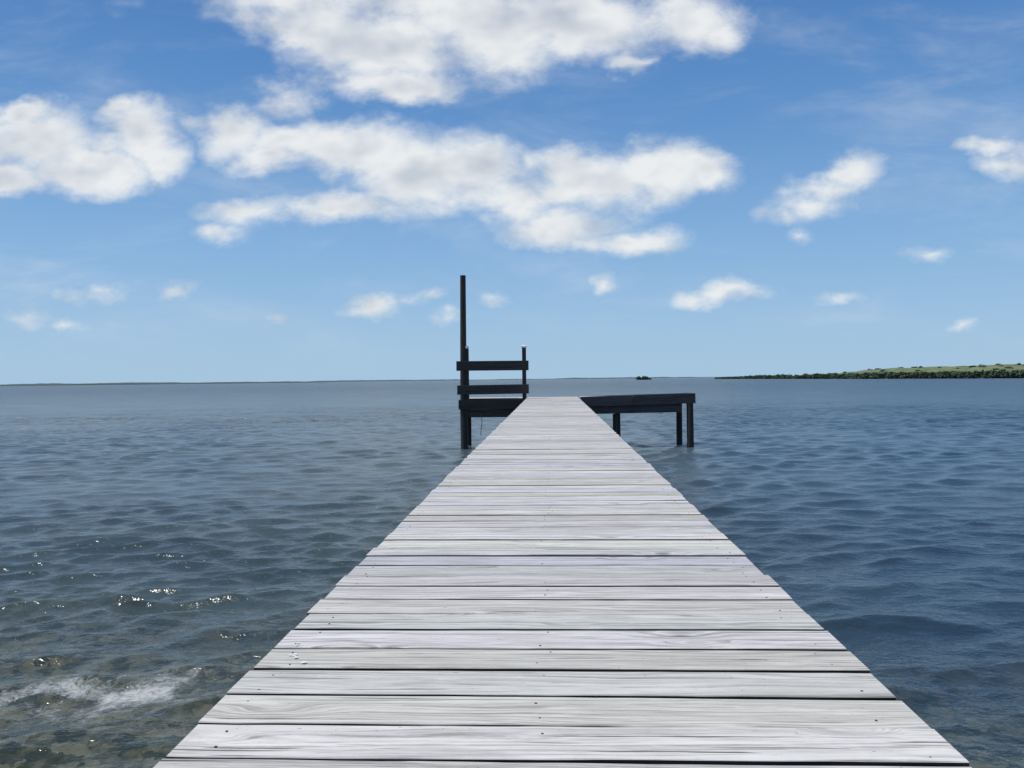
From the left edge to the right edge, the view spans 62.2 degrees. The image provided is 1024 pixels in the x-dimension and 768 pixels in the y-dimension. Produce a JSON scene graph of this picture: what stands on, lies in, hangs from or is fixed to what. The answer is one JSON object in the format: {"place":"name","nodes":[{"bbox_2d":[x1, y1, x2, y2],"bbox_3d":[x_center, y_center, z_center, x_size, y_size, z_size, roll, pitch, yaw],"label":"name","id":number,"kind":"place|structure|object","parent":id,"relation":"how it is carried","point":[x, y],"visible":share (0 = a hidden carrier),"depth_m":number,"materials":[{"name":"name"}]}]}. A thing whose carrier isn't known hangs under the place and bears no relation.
{"place":"outdoors","nodes":[
{"label":"outdoors","id":0,"kind":"place"},
{"bbox_2d":[0,381,321,385],"bbox_3d":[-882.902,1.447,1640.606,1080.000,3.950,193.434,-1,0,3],"label":"distant shoreline","id":1,"kind":"structure","parent":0,"point":[161,383],"depth_m":1626.28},
{"bbox_2d":[306,377,674,381],"bbox_3d":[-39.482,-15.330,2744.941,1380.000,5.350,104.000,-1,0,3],"label":"distant shoreline","id":2,"kind":"structure","parent":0,"point":[488,379],"depth_m":2710.59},
{"bbox_2d":[0,378,1023,767],"bbox_3d":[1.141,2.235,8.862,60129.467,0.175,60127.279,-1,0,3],"label":"sea water","id":3,"kind":"structure","parent":0,"point":[178,562],"depth_m":13.98,"materials":[{"name":"blue liquid"}]},
{"bbox_2d":[460,275,467,448],"bbox_3d":[-1.598,0.226,28.221,0.266,7.663,0.264,-1,0,3],"label":"mooring pole","id":4,"kind":"object","parent":3,"relation":"in","point":[463,429],"visible":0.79,"depth_m":28.13,"materials":[{"name":"brown wood"}]},
{"bbox_2d":[456,345,528,444],"bbox_3d":[-0.583,1.330,28.924,2.392,5.220,1.851,-1,0,3],"label":"dock railing","id":5,"kind":"object","parent":3,"relation":"in","point":[495,406],"visible":0.77,"depth_m":28.04,"materials":[{"name":"brown wood"}]},
{"bbox_2d":[153,397,971,767],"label":"wooden pier","id":6,"kind":"structure","parent":3,"relation":"in","point":[551,583],"depth_m":2.55,"materials":[{"name":"grey wood"}]},
{"bbox_2d":[579,393,695,447],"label":"dock platform","id":7,"kind":"structure","parent":3,"relation":"in","point":[615,405],"depth_m":27.88,"materials":[{"name":"brown wood"}]},
{"bbox_2d":[635,376,651,379],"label":"mangrove islet","id":8,"kind":"object","parent":3,"relation":"in","point":[643,378],"visible":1,"depth_m":892.12,"materials":[{"name":"green plant"}]},
{"bbox_2d":[0,0,1023,384],"label":"sky","id":9,"kind":"structure","parent":0,"point":[198,191],"materials":[{"name":"blue"}]},
{"bbox_2d":[675,377,714,377],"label":"distant shoreline","id":10,"kind":"structure","parent":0,"point":[694,377],"depth_m":2390.77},
{"bbox_2d":[792,364,1023,378],"bbox_3d":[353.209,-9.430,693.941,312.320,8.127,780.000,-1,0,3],"label":"grassy island","id":11,"kind":"structure","parent":0,"point":[962,369],"depth_m":505.85,"materials":[{"name":"green plant"}]},
{"bbox_2d":[714,363,1023,378],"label":"mangrove trees","id":12,"kind":"object","parent":11,"relation":"on","point":[1001,373],"visible":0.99,"depth_m":487.26,"materials":[{"name":"green plant"}]}
]}

